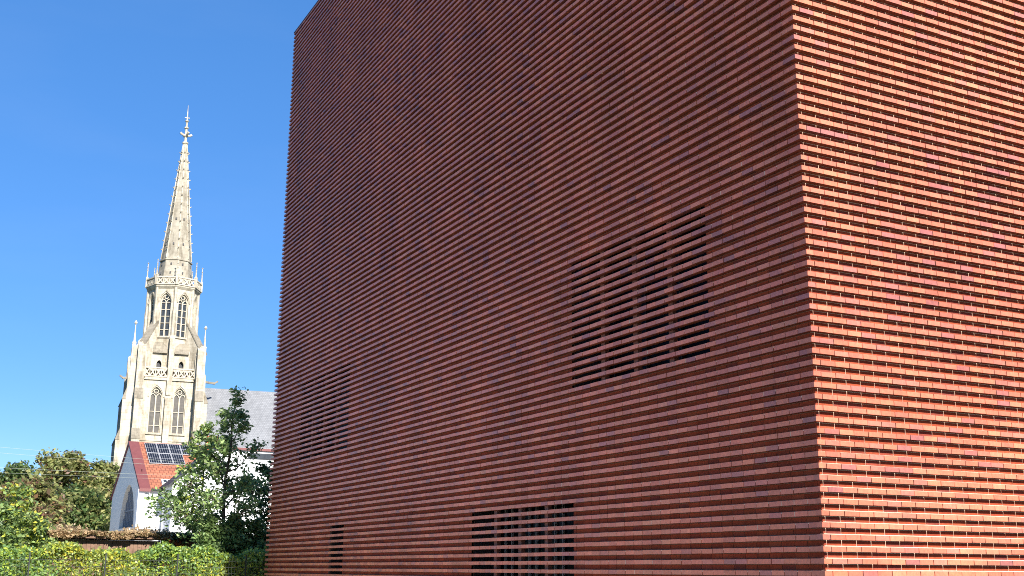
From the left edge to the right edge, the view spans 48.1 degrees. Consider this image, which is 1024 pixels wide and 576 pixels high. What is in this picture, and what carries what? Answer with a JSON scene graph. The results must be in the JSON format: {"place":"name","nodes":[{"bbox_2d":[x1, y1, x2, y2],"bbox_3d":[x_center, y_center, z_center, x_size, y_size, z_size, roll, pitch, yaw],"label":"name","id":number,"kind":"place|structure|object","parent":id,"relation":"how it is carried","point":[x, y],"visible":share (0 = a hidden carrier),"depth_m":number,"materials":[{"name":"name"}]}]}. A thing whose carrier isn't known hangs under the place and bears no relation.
{"place":"outdoors","nodes":[
{"label":"outdoors","id":0,"kind":"place"},
{"bbox_2d":[0,477,57,544],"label":"maple tree","id":1,"kind":"object","parent":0,"point":[40,509],"visible":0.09,"depth_m":56.30,"materials":[{"name":"green plant"}]},
{"bbox_2d":[2,470,79,539],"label":"broadleaf tree","id":2,"kind":"object","parent":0,"point":[44,495],"visible":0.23,"depth_m":76.79,"materials":[{"name":"green plant"}]},
{"bbox_2d":[49,488,103,539],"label":"broadleaf tree","id":3,"kind":"object","parent":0,"point":[71,518],"visible":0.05,"depth_m":88.00,"materials":[{"name":"green plant"}]},
{"bbox_2d":[55,481,111,530],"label":"broadleaf tree","id":4,"kind":"object","parent":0,"point":[96,502],"visible":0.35,"depth_m":90.28,"materials":[{"name":"green plant"}]},
{"bbox_2d":[16,468,193,476],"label":"overhead cable","id":5,"kind":"object","parent":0,"point":[100,472],"visible":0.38,"depth_m":67.88,"materials":[{"name":"grey metal"}]},
{"bbox_2d":[40,522,172,575],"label":"shed","id":6,"kind":"structure","parent":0,"point":[137,537],"depth_m":44.78,"materials":[{"name":"brown wood"}]},
{"bbox_2d":[7,453,233,470],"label":"overhead cable","id":7,"kind":"object","parent":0,"point":[96,460],"visible":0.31,"depth_m":67.75,"materials":[{"name":"grey metal"}]},
{"bbox_2d":[3,447,251,467],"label":"overhead cable","id":8,"kind":"object","parent":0,"point":[110,456],"visible":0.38,"depth_m":68.32,"materials":[{"name":"grey metal"}]},
{"bbox_2d":[0,0,317,478],"label":"sky","id":9,"kind":"structure","parent":0,"point":[96,96],"materials":[{"name":"blue"}]},
{"bbox_2d":[109,436,217,540],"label":"white house","id":10,"kind":"structure","parent":0,"point":[133,488],"depth_m":80.42,"materials":[{"name":"white paint"}]},
{"bbox_2d":[115,469,141,530],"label":"arched window","id":11,"kind":"structure","parent":10,"relation":"in","point":[129,511],"depth_m":80.48,"materials":[{"name":"blue glass"}]},
{"bbox_2d":[107,111,276,488],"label":"church","id":12,"kind":"structure","parent":0,"point":[168,397],"depth_m":145.74,"materials":[{"name":"stone"}]},
{"bbox_2d":[148,291,154,324],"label":"window","id":13,"kind":"structure","parent":12,"relation":"in","point":[153,299],"depth_m":148.08,"materials":[{"name":"stone"}]},
{"bbox_2d":[145,384,164,434],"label":"window","id":14,"kind":"structure","parent":12,"relation":"in","point":[155,402],"depth_m":142.97,"materials":[{"name":"stone"}]},
{"bbox_2d":[157,290,172,337],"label":"window","id":15,"kind":"structure","parent":12,"relation":"in","point":[166,301],"depth_m":146.82,"materials":[{"name":"stone"}]},
{"bbox_2d":[169,385,187,435],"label":"window","id":16,"kind":"structure","parent":12,"relation":"in","point":[178,411],"depth_m":143.98,"materials":[{"name":"stone"}]},
{"bbox_2d":[175,291,190,339],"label":"window","id":17,"kind":"structure","parent":12,"relation":"in","point":[182,308],"depth_m":147.61,"materials":[{"name":"stone"}]},
{"bbox_2d":[193,295,197,320],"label":"window","id":18,"kind":"structure","parent":12,"relation":"in","point":[195,295],"depth_m":150.16,"materials":[{"name":"stone"}]},
{"bbox_2d":[264,0,1023,575],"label":"brick building","id":19,"kind":"structure","parent":0,"point":[652,288],"depth_m":19.36,"materials":[{"name":"brick"}]},
{"bbox_2d":[301,364,349,459],"bbox_3d":[-5.310,3.810,34.350,0.640,2.662,4.570,7,-15,-27],"label":"window","id":20,"kind":"structure","parent":19,"relation":"in","point":[349,364],"depth_m":35.28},
{"bbox_2d":[330,525,351,574],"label":"window","id":21,"kind":"structure","parent":19,"relation":"in","point":[336,526],"depth_m":32.43,"materials":[{"name":"glass"}]},
{"bbox_2d":[474,503,606,575],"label":"window","id":22,"kind":"structure","parent":19,"relation":"in","point":[568,514],"depth_m":23.28,"materials":[{"name":"glass"}]},
{"bbox_2d":[573,206,709,387],"bbox_3d":[2.406,0.324,19.988,0.640,2.662,4.315,7,-15,-27],"label":"window","id":23,"kind":"structure","parent":19,"relation":"in","point":[693,277],"depth_m":20.43,"materials":[{"name":"glass"}]},
{"label":"ground","id":24,"kind":"structure","parent":0,"visible":0},
{"bbox_2d":[0,501,29,575],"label":"bush","id":25,"kind":"object","parent":24,"relation":"on","point":[10,522],"visible":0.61,"depth_m":40.41,"materials":[{"name":"green plant"}]},
{"bbox_2d":[0,460,41,484],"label":"broadleaf tree","id":26,"kind":"object","parent":24,"relation":"on","point":[10,471],"visible":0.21,"depth_m":106.08,"materials":[{"name":"green plant"}]},
{"bbox_2d":[0,478,49,572],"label":"sapling","id":27,"kind":"object","parent":24,"relation":"on","point":[18,493],"visible":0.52,"depth_m":41.83,"materials":[{"name":"green plant"}]},
{"bbox_2d":[11,509,67,575],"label":"bush","id":28,"kind":"object","parent":24,"relation":"on","point":[38,544],"visible":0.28,"depth_m":42.55,"materials":[{"name":"green plant"}]},
{"bbox_2d":[32,447,111,500],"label":"broadleaf tree","id":29,"kind":"object","parent":24,"relation":"on","point":[64,463],"visible":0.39,"depth_m":103.71,"materials":[{"name":"green plant"}]},
{"bbox_2d":[87,458,119,515],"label":"broadleaf tree","id":30,"kind":"object","parent":24,"relation":"on","point":[109,470],"visible":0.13,"depth_m":106.85,"materials":[{"name":"green plant"}]},
{"bbox_2d":[0,539,268,575],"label":"hedge","id":31,"kind":"object","parent":24,"relation":"on","point":[162,551],"visible":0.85,"depth_m":37.14,"materials":[{"name":"green plant"}]},
{"bbox_2d":[1,552,267,575],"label":"fence","id":32,"kind":"object","parent":24,"relation":"on","point":[245,567],"visible":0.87,"depth_m":36.49,"materials":[{"name":"metal"}]},
{"bbox_2d":[168,421,238,541],"bbox_3d":[-11.491,8.439,42.434,2.564,7.054,2.554,7,-15,-27],"label":"street tree","id":33,"kind":"object","parent":24,"relation":"on","point":[205,429],"visible":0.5,"depth_m":42.65,"materials":[{"name":"green plant"}]},
{"bbox_2d":[181,510,230,575],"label":"shrub","id":34,"kind":"object","parent":24,"relation":"on","point":[208,525],"visible":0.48,"depth_m":39.78,"materials":[{"name":"green plant"}]},
{"bbox_2d":[142,385,271,548],"bbox_3d":[-10.679,7.598,41.397,4.840,8.207,4.790,7,-15,-27],"label":"street tree","id":35,"kind":"object","parent":24,"relation":"on","point":[246,484],"visible":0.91,"depth_m":41.33,"materials":[{"name":"green plant"}]},
{"bbox_2d":[158,531,264,575],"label":"garden wall","id":36,"kind":"structure","parent":24,"relation":"on","point":[175,541],"depth_m":46.38,"materials":[{"name":"brick"}]},
{"bbox_2d":[158,447,273,568],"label":"white annexe","id":37,"kind":"structure","parent":24,"relation":"on","point":[265,456],"depth_m":76.31,"materials":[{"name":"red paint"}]},
{"bbox_2d":[248,453,273,459],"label":"window","id":38,"kind":"structure","parent":37,"relation":"in","point":[263,456],"depth_m":77.54,"materials":[{"name":"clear glass"}]},
{"bbox_2d":[204,512,256,575],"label":"shrub","id":39,"kind":"object","parent":24,"relation":"on","point":[236,539],"visible":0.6,"depth_m":40.18,"materials":[{"name":"green plant"}]},
{"bbox_2d":[226,514,269,575],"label":"shrub","id":40,"kind":"object","parent":24,"relation":"on","point":[259,536],"visible":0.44,"depth_m":40.99,"materials":[{"name":"green plant"}]},
{"bbox_2d":[239,447,273,538],"bbox_3d":[-9.089,8.630,45.266,3.870,8.088,2.748,-4,-14,17],"label":"street tree","id":41,"kind":"object","parent":24,"relation":"on","point":[264,467],"visible":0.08,"depth_m":45.03,"materials":[{"name":"green plant"}]}
]}

